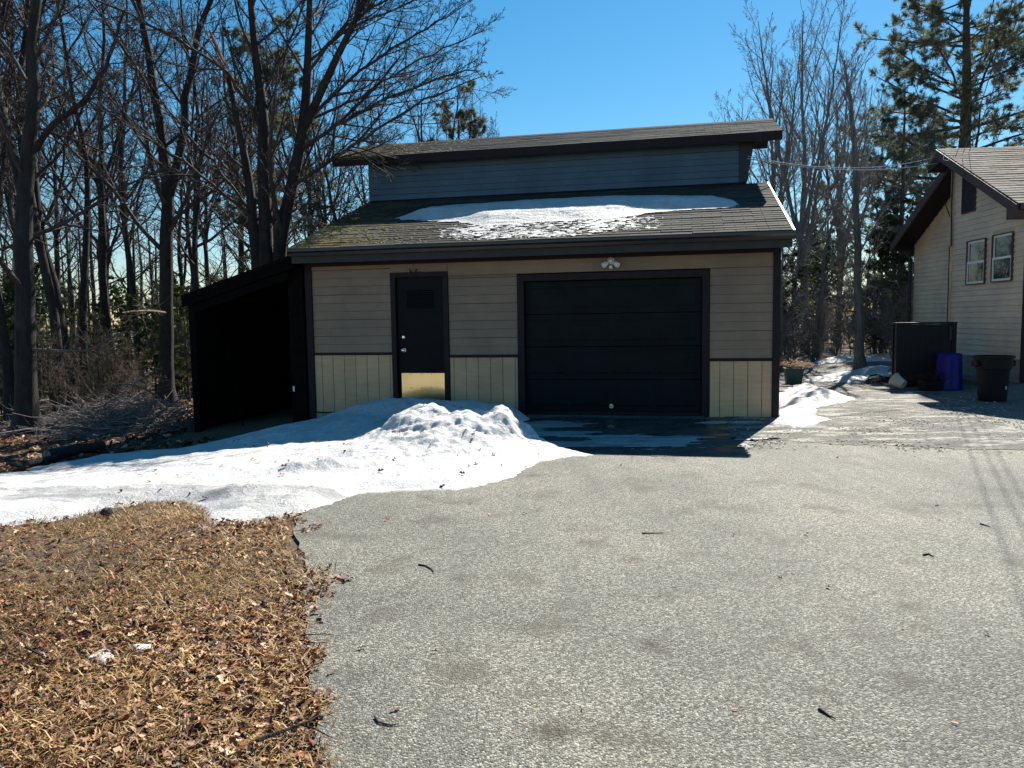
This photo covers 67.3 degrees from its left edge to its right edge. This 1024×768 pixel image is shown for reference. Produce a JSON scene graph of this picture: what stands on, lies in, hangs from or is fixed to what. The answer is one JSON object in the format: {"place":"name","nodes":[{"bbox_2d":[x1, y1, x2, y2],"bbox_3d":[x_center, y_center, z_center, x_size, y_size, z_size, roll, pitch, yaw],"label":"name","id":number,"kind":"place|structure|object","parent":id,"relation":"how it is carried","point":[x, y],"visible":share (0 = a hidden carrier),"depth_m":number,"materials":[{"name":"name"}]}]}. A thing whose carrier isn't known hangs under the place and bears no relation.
{"place":"outdoors","nodes":[
{"label":"outdoors","id":0,"kind":"place"},
{"bbox_2d":[0,315,976,767],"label":"ground","id":1,"kind":"structure","parent":0,"point":[254,423],"depth_m":4.85,"materials":[{"name":"plant"}]},
{"bbox_2d":[0,0,26,422],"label":"tree","id":2,"kind":"object","parent":1,"relation":"on","point":[7,370],"visible":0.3,"depth_m":16.52,"materials":[{"name":"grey plant"}]},
{"bbox_2d":[0,279,49,409],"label":"young evergreen","id":3,"kind":"object","parent":1,"relation":"on","point":[8,299],"visible":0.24,"depth_m":18.05,"materials":[{"name":"green plant"}]},
{"bbox_2d":[0,12,67,354],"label":"tree","id":4,"kind":"object","parent":1,"relation":"on","point":[14,203],"visible":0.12,"depth_m":22.81,"materials":[{"name":"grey plant"}]},
{"bbox_2d":[17,455,57,468],"bbox_3d":[-6.624,1.085,10.765,0.116,0.105,0.608,0,5,14],"label":"log","id":5,"kind":"object","parent":1,"relation":"on","point":[35,462],"visible":0.87,"depth_m":10.70,"materials":[{"name":"wood"}]},
{"bbox_2d":[0,0,80,398],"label":"tree","id":6,"kind":"object","parent":1,"relation":"on","point":[6,193],"visible":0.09,"depth_m":23.56,"materials":[{"name":"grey plant"}]},
{"bbox_2d":[8,316,84,412],"bbox_3d":[-9.684,-0.372,16.188,1.372,2.459,1.678,-4,5,-30],"label":"bush","id":7,"kind":"object","parent":1,"relation":"on","point":[51,373],"visible":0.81,"depth_m":16.29,"materials":[{"name":"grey plant"}]},
{"bbox_2d":[0,0,93,411],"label":"tree","id":8,"kind":"object","parent":1,"relation":"on","point":[57,291],"visible":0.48,"depth_m":16.95,"materials":[{"name":"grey plant"}]},
{"bbox_2d":[0,131,107,388],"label":"tree","id":9,"kind":"object","parent":1,"relation":"on","point":[57,260],"visible":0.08,"depth_m":27.56,"materials":[{"name":"grey plant"}]},
{"bbox_2d":[1,33,109,285],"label":"tree","id":10,"kind":"object","parent":1,"relation":"on","point":[57,243],"visible":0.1,"depth_m":30.14,"materials":[{"name":"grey plant"}]},
{"bbox_2d":[35,298,78,403],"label":"young evergreen","id":11,"kind":"object","parent":1,"relation":"on","point":[41,324],"visible":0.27,"depth_m":21.85,"materials":[{"name":"green plant"}]},
{"bbox_2d":[0,0,116,415],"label":"tree","id":12,"kind":"object","parent":1,"relation":"on","point":[53,311],"visible":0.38,"depth_m":16.82,"materials":[{"name":"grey plant"}]},
{"bbox_2d":[46,344,99,407],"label":"bush","id":13,"kind":"object","parent":1,"relation":"on","point":[79,374],"visible":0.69,"depth_m":16.52,"materials":[{"name":"brown plant"}]},
{"bbox_2d":[42,441,105,457],"bbox_3d":[-6.561,0.997,11.512,0.227,0.178,0.936,1,5,23],"label":"log","id":14,"kind":"object","parent":1,"relation":"on","point":[68,451],"visible":0.75,"depth_m":11.45,"materials":[{"name":"wood"}]},
{"bbox_2d":[5,0,149,409],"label":"tree","id":15,"kind":"object","parent":1,"relation":"on","point":[84,268],"visible":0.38,"depth_m":18.02,"materials":[{"name":"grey plant"}]},
{"bbox_2d":[50,285,105,381],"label":"young evergreen","id":16,"kind":"object","parent":1,"relation":"on","point":[66,302],"visible":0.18,"depth_m":25.73,"materials":[{"name":"plant"}]},
{"bbox_2d":[0,0,169,260],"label":"tree","id":17,"kind":"object","parent":1,"relation":"on","point":[4,158],"visible":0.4,"depth_m":15.83,"materials":[{"name":"brown plant"}]},
{"bbox_2d":[0,0,173,436],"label":"tree","id":18,"kind":"object","parent":1,"relation":"on","point":[26,394],"visible":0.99,"depth_m":13.33,"materials":[{"name":"grey plant"}]},
{"bbox_2d":[32,320,141,361],"bbox_3d":[-7.519,-0.759,13.254,2.108,0.739,0.696,-1,5,0],"label":"dead limb","id":19,"kind":"object","parent":18,"relation":"attached to","point":[64,351],"visible":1,"depth_m":13.29,"materials":[{"name":"wood"}]},
{"bbox_2d":[4,0,185,396],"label":"tree","id":20,"kind":"object","parent":1,"relation":"on","point":[101,242],"visible":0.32,"depth_m":21.07,"materials":[{"name":"brown plant"}]},
{"bbox_2d":[48,28,142,286],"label":"tree","id":21,"kind":"object","parent":1,"relation":"on","point":[108,219],"visible":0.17,"depth_m":33.21,"materials":[{"name":"brown plant"}]},
{"bbox_2d":[0,373,193,442],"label":"brush pile","id":22,"kind":"object","parent":1,"relation":"on","point":[108,417],"visible":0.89,"depth_m":13.65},
{"bbox_2d":[62,367,186,413],"bbox_3d":[-7.029,0.249,13.930,2.160,1.299,0.887,-2,5,-9],"label":"dead limb","id":23,"kind":"object","parent":22,"relation":"on","point":[107,387],"visible":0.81,"depth_m":14.04,"materials":[{"name":"wood"}]},
{"bbox_2d":[134,389,191,434],"bbox_3d":[-6.030,0.537,13.276,1.323,0.986,0.645,-1,5,0],"label":"dead limb","id":24,"kind":"object","parent":22,"relation":"on","point":[156,416],"visible":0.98,"depth_m":13.26,"materials":[{"name":"wood"}]},
{"bbox_2d":[70,302,129,397],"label":"young evergreen","id":25,"kind":"object","parent":1,"relation":"on","point":[99,317],"visible":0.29,"depth_m":20.89,"materials":[{"name":"plant"}]},
{"bbox_2d":[65,305,137,413],"bbox_3d":[-8.418,-0.392,15.800,1.096,2.480,1.526,4,7,43],"label":"bush","id":26,"kind":"object","parent":1,"relation":"on","point":[102,373],"visible":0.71,"depth_m":15.76,"materials":[{"name":"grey plant"}]},
{"bbox_2d":[0,401,216,472],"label":"forest litter","id":27,"kind":"object","parent":1,"relation":"on","point":[125,449],"visible":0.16,"depth_m":12.23,"materials":[{"name":"brown plant"}]},
{"bbox_2d":[75,319,152,403],"bbox_3d":[-8.091,-0.263,15.824,1.201,2.151,1.468,-2,5,-9],"label":"bush","id":28,"kind":"object","parent":1,"relation":"on","point":[119,366],"visible":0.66,"depth_m":15.85,"materials":[{"name":"brown plant"}]},
{"bbox_2d":[56,54,176,376],"bbox_3d":[-15.124,-6.316,30.009,4.180,12.904,3.273,0,5,11],"label":"tree","id":29,"kind":"object","parent":1,"relation":"on","point":[137,278],"visible":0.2,"depth_m":29.99,"materials":[{"name":"brown plant"}]},
{"bbox_2d":[89,275,145,376],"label":"young evergreen","id":30,"kind":"object","parent":1,"relation":"on","point":[118,302],"visible":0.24,"depth_m":29.85,"materials":[{"name":"green plant"}]},
{"bbox_2d":[61,0,183,388],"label":"tree","id":31,"kind":"object","parent":1,"relation":"on","point":[131,277],"visible":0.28,"depth_m":24.30,"materials":[{"name":"brown plant"}]},
{"bbox_2d":[45,53,201,362],"bbox_3d":[-14.405,-5.985,28.511,5.058,12.494,4.223,-4,5,-29],"label":"tree","id":32,"kind":"object","parent":1,"relation":"on","point":[138,214],"visible":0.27,"depth_m":28.11,"materials":[{"name":"brown plant"}]},
{"bbox_2d":[99,294,153,389],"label":"young evergreen","id":33,"kind":"object","parent":1,"relation":"on","point":[124,317],"visible":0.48,"depth_m":22.88,"materials":[{"name":"green plant"}]},
{"bbox_2d":[120,348,165,406],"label":"bush","id":34,"kind":"object","parent":1,"relation":"on","point":[144,386],"visible":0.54,"depth_m":15.40,"materials":[{"name":"brown plant"}]},
{"bbox_2d":[14,0,276,408],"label":"tree","id":35,"kind":"object","parent":1,"relation":"on","point":[166,192],"visible":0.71,"depth_m":17.02,"materials":[{"name":"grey plant"}]},
{"bbox_2d":[119,286,167,333],"bbox_3d":[-7.771,-1.565,16.179,0.870,1.067,2.280,-1,5,0],"label":"dead limb","id":36,"kind":"object","parent":35,"relation":"attached to","point":[151,310],"visible":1,"depth_m":16.17,"materials":[{"name":"wood"}]},
{"bbox_2d":[125,303,183,398],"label":"young evergreen","id":37,"kind":"object","parent":1,"relation":"on","point":[152,351],"visible":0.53,"depth_m":19.89,"materials":[{"name":"plant"}]},
{"bbox_2d":[144,273,191,389],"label":"young evergreen","id":38,"kind":"object","parent":1,"relation":"on","point":[175,281],"visible":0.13,"depth_m":23.78,"materials":[{"name":"plant"}]},
{"bbox_2d":[151,286,191,400],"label":"young evergreen","id":39,"kind":"object","parent":1,"relation":"on","point":[185,373],"visible":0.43,"depth_m":19.38,"materials":[{"name":"plant"}]},
{"bbox_2d":[97,79,249,378],"bbox_3d":[-11.660,-5.507,27.671,3.801,11.245,4.552,2,6,32],"label":"tree","id":40,"kind":"object","parent":1,"relation":"on","point":[182,279],"visible":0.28,"depth_m":27.02,"materials":[{"name":"brown plant"}]},
{"bbox_2d":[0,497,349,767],"bbox_3d":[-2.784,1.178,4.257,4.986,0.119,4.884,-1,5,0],"label":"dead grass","id":41,"kind":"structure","parent":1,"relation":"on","point":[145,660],"depth_m":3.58,"materials":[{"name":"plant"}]},
{"bbox_2d":[0,500,353,767],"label":"leaf litter","id":42,"kind":"object","parent":1,"relation":"on","point":[190,728],"visible":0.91,"depth_m":3.47,"materials":[{"name":"brown plant"}]},
{"bbox_2d":[255,714,320,742],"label":"fallen twig","id":43,"kind":"object","parent":42,"relation":"on","point":[264,737],"visible":1,"depth_m":2.79,"materials":[{"name":"wood"}]},
{"bbox_2d":[139,0,233,374],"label":"tree","id":44,"kind":"object","parent":1,"relation":"on","point":[177,57],"visible":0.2,"depth_m":31.12,"materials":[{"name":"brown plant"}]},
{"bbox_2d":[85,0,289,289],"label":"tree","id":45,"kind":"object","parent":1,"relation":"on","point":[194,260],"visible":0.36,"depth_m":19.81,"materials":[{"name":"brown plant"}]},
{"bbox_2d":[146,0,234,290],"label":"tree","id":46,"kind":"object","parent":1,"relation":"on","point":[187,217],"visible":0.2,"depth_m":26.28,"materials":[{"name":"brown plant"}]},
{"bbox_2d":[153,61,247,282],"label":"tree","id":47,"kind":"object","parent":1,"relation":"on","point":[206,260],"visible":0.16,"depth_m":32.00,"materials":[{"name":"brown plant"}]},
{"bbox_2d":[165,0,298,273],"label":"tree","id":48,"kind":"object","parent":1,"relation":"on","point":[241,251],"visible":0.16,"depth_m":25.71,"materials":[{"name":"brown plant"}]},
{"bbox_2d":[181,256,309,431],"bbox_3d":[-4.082,-0.591,14.684,2.345,3.410,3.620,0,5,12],"label":"lean to shed","id":49,"kind":"object","parent":1,"relation":"on","point":[255,318],"visible":0.56,"depth_m":14.01,"materials":[{"name":"brown wood"}]},
{"bbox_2d":[0,0,510,270],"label":"tree","id":50,"kind":"object","parent":1,"relation":"on","point":[262,249],"visible":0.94,"depth_m":15.98,"materials":[{"name":"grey plant"}]},
{"bbox_2d":[202,11,338,285],"bbox_3d":[-7.883,-5.835,25.006,4.193,11.879,4.376,3,6,37],"label":"tree","id":51,"kind":"object","parent":1,"relation":"on","point":[277,119],"visible":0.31,"depth_m":24.07,"materials":[{"name":"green plant"}]},
{"bbox_2d":[0,397,591,525],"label":"snow bank","id":52,"kind":"structure","parent":1,"relation":"on","point":[239,483],"depth_m":7.98,"materials":[{"name":"snow"}]},
{"bbox_2d":[244,11,367,239],"bbox_3d":[-6.923,-6.630,26.286,3.346,13.190,4.273,2,5,29],"label":"tree","id":53,"kind":"object","parent":1,"relation":"on","point":[322,141],"visible":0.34,"depth_m":26.18,"materials":[{"name":"brown plant"}]},
{"bbox_2d":[274,44,367,228],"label":"tree","id":54,"kind":"object","parent":1,"relation":"on","point":[330,195],"visible":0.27,"depth_m":24.92,"materials":[{"name":"brown plant"}]},
{"bbox_2d":[283,69,367,243],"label":"tree","id":55,"kind":"object","parent":1,"relation":"on","point":[338,179],"visible":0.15,"depth_m":32.15,"materials":[{"name":"brown plant"}]},
{"bbox_2d":[329,64,418,207],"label":"tree","id":56,"kind":"object","parent":1,"relation":"on","point":[359,179],"visible":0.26,"depth_m":29.30,"materials":[{"name":"brown plant"}]},
{"bbox_2d":[350,49,480,193],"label":"tree","id":57,"kind":"object","parent":1,"relation":"on","point":[421,137],"visible":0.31,"depth_m":29.91,"materials":[{"name":"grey plant"}]},
{"bbox_2d":[423,80,486,141],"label":"pine tree","id":58,"kind":"object","parent":1,"relation":"on","point":[469,119],"visible":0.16,"depth_m":31.89,"materials":[{"name":"green plant"}]},
{"bbox_2d":[0,223,914,364],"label":"evergreens","id":59,"kind":"object","parent":1,"relation":"on","point":[39,281],"visible":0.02,"depth_m":40.85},
{"bbox_2d":[0,155,918,357],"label":"woods","id":60,"kind":"object","parent":1,"relation":"on","point":[69,279],"visible":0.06,"depth_m":48.16,"materials":[{"name":"green plant"}]},
{"bbox_2d":[422,79,516,139],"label":"tree","id":61,"kind":"object","parent":1,"relation":"on","point":[488,135],"visible":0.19,"depth_m":31.71,"materials":[{"name":"green plant"}]},
{"bbox_2d":[287,118,795,419],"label":"garage","id":62,"kind":"structure","parent":1,"relation":"on","point":[672,312],"depth_m":12.34,"materials":[{"name":"brown wood"}]},
{"bbox_2d":[397,277,444,399],"bbox_3d":[-1.493,-0.624,12.625,0.811,2.238,0.117,0,5,12],"label":"entry door","id":63,"kind":"structure","parent":62,"relation":"in","point":[419,299],"depth_m":12.62,"materials":[{"name":"black metal"}]},
{"bbox_2d":[525,278,701,415],"bbox_3d":[1.559,-0.555,12.028,2.736,2.126,0.077,0,5,12],"label":"overhead door","id":64,"kind":"structure","parent":62,"relation":"in","point":[559,374],"depth_m":12.01,"materials":[{"name":"black metal"}]},
{"bbox_2d":[709,19,835,271],"bbox_3d":[9.681,-7.331,29.268,4.885,12.439,4.427,1,5,20],"label":"tree","id":65,"kind":"object","parent":1,"relation":"on","point":[773,156],"visible":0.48,"depth_m":28.93,"materials":[{"name":"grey plant"}]},
{"bbox_2d":[747,53,830,338],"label":"tree","id":66,"kind":"object","parent":1,"relation":"on","point":[769,169],"visible":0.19,"depth_m":34.99,"materials":[{"name":"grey plant"}]},
{"bbox_2d":[768,110,827,358],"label":"tree","id":67,"kind":"object","parent":1,"relation":"on","point":[798,230],"visible":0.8,"depth_m":23.59,"materials":[{"name":"grey plant"}]},
{"bbox_2d":[780,285,816,365],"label":"bush","id":68,"kind":"object","parent":1,"relation":"on","point":[795,343],"visible":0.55,"depth_m":22.75,"materials":[{"name":"brown plant"}]},
{"bbox_2d":[780,252,825,359],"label":"young evergreen","id":69,"kind":"object","parent":1,"relation":"on","point":[793,279],"visible":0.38,"depth_m":23.68,"materials":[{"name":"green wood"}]},
{"bbox_2d":[728,0,880,353],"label":"tree","id":70,"kind":"object","parent":1,"relation":"on","point":[820,145],"visible":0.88,"depth_m":26.04,"materials":[{"name":"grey plant"}]},
{"bbox_2d":[780,247,829,371],"bbox_3d":[7.319,-2.214,20.969,2.247,4.025,2.747,-2,5,-16],"label":"bush","id":71,"kind":"object","parent":1,"relation":"on","point":[782,334],"visible":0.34,"depth_m":20.99,"materials":[{"name":"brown plant"}]},
{"bbox_2d":[795,280,834,360],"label":"bush","id":72,"kind":"object","parent":1,"relation":"on","point":[814,338],"visible":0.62,"depth_m":23.11,"materials":[{"name":"brown plant"}]},
{"bbox_2d":[797,266,846,360],"bbox_3d":[9.178,-2.057,22.930,1.281,2.899,1.784,0,5,13],"label":"bush","id":73,"kind":"object","parent":1,"relation":"on","point":[812,320],"visible":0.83,"depth_m":22.84,"materials":[{"name":"brown plant"}]},
{"bbox_2d":[795,239,853,349],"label":"young evergreen","id":74,"kind":"object","parent":1,"relation":"on","point":[815,268],"visible":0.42,"depth_m":29.70,"materials":[{"name":"green plant"}]},
{"bbox_2d":[796,164,862,341],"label":"pine tree","id":75,"kind":"object","parent":1,"relation":"on","point":[826,204],"visible":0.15,"depth_m":39.24,"materials":[{"name":"green plant"}]},
{"bbox_2d":[795,221,867,344],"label":"young evergreen","id":76,"kind":"object","parent":1,"relation":"on","point":[849,247],"visible":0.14,"depth_m":33.72,"materials":[{"name":"green plant"}]},
{"bbox_2d":[814,265,870,352],"bbox_3d":[11.632,-2.671,27.247,2.274,3.332,1.860,-4,6,-33],"label":"bush","id":77,"kind":"object","parent":1,"relation":"on","point":[837,322],"visible":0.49,"depth_m":27.16,"materials":[{"name":"brown plant"}]},
{"bbox_2d":[784,31,905,346],"bbox_3d":[14.113,-8.020,32.558,4.692,13.185,5.178,0,5,7],"label":"tree","id":78,"kind":"object","parent":1,"relation":"on","point":[838,258],"visible":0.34,"depth_m":32.45,"materials":[{"name":"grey plant"}]},
{"bbox_2d":[798,104,901,359],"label":"tree","id":79,"kind":"object","parent":1,"relation":"on","point":[826,244],"visible":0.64,"depth_m":22.47,"materials":[{"name":"grey plant"}]},
{"bbox_2d":[813,353,891,365],"bbox_3d":[10.506,-0.743,23.237,2.337,0.281,4.346,2,5,30],"label":"snow patch","id":80,"kind":"object","parent":1,"relation":"on","point":[871,357],"visible":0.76,"depth_m":22.09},
{"bbox_2d":[830,254,887,354],"bbox_3d":[10.421,-2.268,23.072,2.016,3.276,1.448,-1,5,-3],"label":"bush","id":81,"kind":"object","parent":1,"relation":"on","point":[866,316],"visible":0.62,"depth_m":23.03,"materials":[{"name":"brown plant"}]},
{"bbox_2d":[828,43,898,368],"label":"tree","id":82,"kind":"object","parent":1,"relation":"on","point":[859,360],"visible":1,"depth_m":19.63,"materials":[{"name":"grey plant"}]},
{"bbox_2d":[838,219,912,353],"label":"young evergreen","id":83,"kind":"object","parent":1,"relation":"on","point":[882,270],"visible":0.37,"depth_m":23.67,"materials":[{"name":"green plant"}]},
{"bbox_2d":[851,198,920,351],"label":"young evergreen","id":84,"kind":"object","parent":1,"relation":"on","point":[894,221],"visible":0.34,"depth_m":23.27,"materials":[{"name":"green plant"}]},
{"bbox_2d":[862,274,913,358],"bbox_3d":[11.113,-1.892,22.264,1.763,2.584,1.442,0,5,13],"label":"bush","id":85,"kind":"object","parent":1,"relation":"on","point":[881,331],"visible":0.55,"depth_m":22.29,"materials":[{"name":"brown plant"}]},
{"bbox_2d":[863,263,913,348],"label":"bush","id":86,"kind":"object","parent":1,"relation":"on","point":[904,313],"visible":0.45,"depth_m":20.92,"materials":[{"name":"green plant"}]},
{"bbox_2d":[843,85,937,350],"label":"tree","id":87,"kind":"object","parent":1,"relation":"on","point":[883,173],"visible":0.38,"depth_m":28.61,"materials":[{"name":"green plant"}]},
{"bbox_2d":[844,61,950,309],"bbox_3d":[12.694,-5.315,24.324,3.206,9.084,3.347,-5,6,-40],"label":"pine tree","id":88,"kind":"object","parent":1,"relation":"on","point":[895,154],"visible":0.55,"depth_m":23.97,"materials":[{"name":"green plant"}]},
{"bbox_2d":[891,322,957,386],"bbox_3d":[8.552,-0.587,16.000,1.120,1.395,0.575,1,5,18],"label":"plank enclosure","id":89,"kind":"object","parent":1,"relation":"on","point":[917,347],"visible":0.59,"depth_m":15.79,"materials":[{"name":"black wood"}]},
{"bbox_2d":[827,0,1023,242],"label":"pine tree","id":90,"kind":"object","parent":1,"relation":"on","point":[934,10],"visible":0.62,"depth_m":29.43,"materials":[{"name":"green plant"}]},
{"bbox_2d":[890,146,1023,383],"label":"house","id":91,"kind":"structure","parent":1,"relation":"on","point":[960,234],"depth_m":16.19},
{"bbox_2d":[965,238,987,284],"bbox_3d":[9.665,-2.539,16.009,0.058,0.926,0.756,0,5,5],"label":"window","id":92,"kind":"structure","parent":91,"relation":"in","point":[975,271],"depth_m":16.02,"materials":[{"name":"glass"}]},
{"bbox_2d":[990,231,1014,282],"bbox_3d":[9.576,-2.470,15.014,0.058,0.936,0.736,0,5,5],"label":"window","id":93,"kind":"structure","parent":91,"relation":"in","point":[1002,245],"depth_m":15.02,"materials":[{"name":"glass"}]},
{"bbox_2d":[0,0,1023,329],"label":"sky","id":94,"kind":"structure","parent":0,"point":[572,65],"materials":[{"name":"blue"}]},
{"bbox_2d":[381,195,738,242],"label":"roof snow","id":95,"kind":"structure","parent":0,"point":[518,212],"depth_m":12.88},
{"bbox_2d":[293,361,1023,767],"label":"driveway","id":96,"kind":"structure","parent":0,"point":[553,597],"depth_m":3.98,"materials":[{"name":"asphalt"}]},
{"bbox_2d":[524,416,779,455],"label":"meltwater","id":97,"kind":"structure","parent":96,"relation":"on","point":[724,443],"depth_m":10.13,"materials":[{"name":"liquid"}]},
{"bbox_2d":[524,416,802,449],"bbox_3d":[1.735,0.631,10.303,4.200,0.007,2.975,-1,5,0],"label":"ice film","id":98,"kind":"object","parent":97,"relation":"on","point":[636,440],"visible":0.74,"depth_m":9.70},
{"bbox_2d":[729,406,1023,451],"bbox_3d":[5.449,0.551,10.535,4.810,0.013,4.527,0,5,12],"label":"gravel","id":99,"kind":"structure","parent":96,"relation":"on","point":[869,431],"depth_m":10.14,"materials":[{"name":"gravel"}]},
{"bbox_2d":[971,355,1015,401],"bbox_3d":[8.305,-0.101,13.283,0.690,0.785,0.644,-1,5,0],"label":"trash can","id":100,"kind":"object","parent":96,"relation":"on","point":[993,373],"visible":1,"depth_m":13.10,"materials":[{"name":"black plastic"}]},
{"bbox_2d":[725,368,1023,449],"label":"old pavement","id":101,"kind":"structure","parent":0,"point":[955,437],"depth_m":10.61,"materials":[{"name":"asphalt"}]},
{"bbox_2d":[780,356,817,384],"bbox_3d":[6.337,-0.316,16.992,1.014,0.660,1.001,2,5,29],"label":"planter","id":102,"kind":"object","parent":101,"relation":"on","point":[793,373],"visible":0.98,"depth_m":16.88,"materials":[{"name":"plastic"}]},
{"bbox_2d":[773,383,856,427],"bbox_3d":[5.294,0.247,13.380,1.478,0.205,6.823,1,5,19],"label":"snow patch","id":103,"kind":"object","parent":101,"relation":"on","point":[799,403],"visible":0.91,"depth_m":12.92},
{"bbox_2d":[805,365,891,383],"bbox_3d":[8.193,-0.255,18.486,1.808,0.269,3.177,3,6,39],"label":"snow patch","id":104,"kind":"object","parent":101,"relation":"on","point":[860,375],"visible":0.88,"depth_m":18.25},
{"bbox_2d":[735,395,1023,451],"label":"sand grit","id":105,"kind":"object","parent":101,"relation":"on","point":[883,419],"visible":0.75,"depth_m":11.06,"materials":[{"name":"stone"}]},
{"bbox_2d":[902,368,948,390],"bbox_3d":[8.194,-0.088,15.097,0.947,0.462,0.950,-1,5,0],"label":"dark planter","id":106,"kind":"object","parent":101,"relation":"on","point":[928,383],"visible":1,"depth_m":15.00,"materials":[{"name":"black plastic"}]},
{"bbox_2d":[935,353,962,390],"bbox_3d":[8.597,-0.237,15.131,0.494,0.738,0.494,-1,5,0],"label":"barrel","id":107,"kind":"object","parent":101,"relation":"on","point":[950,365],"visible":0.8,"depth_m":14.93,"materials":[{"name":"blue plastic"}]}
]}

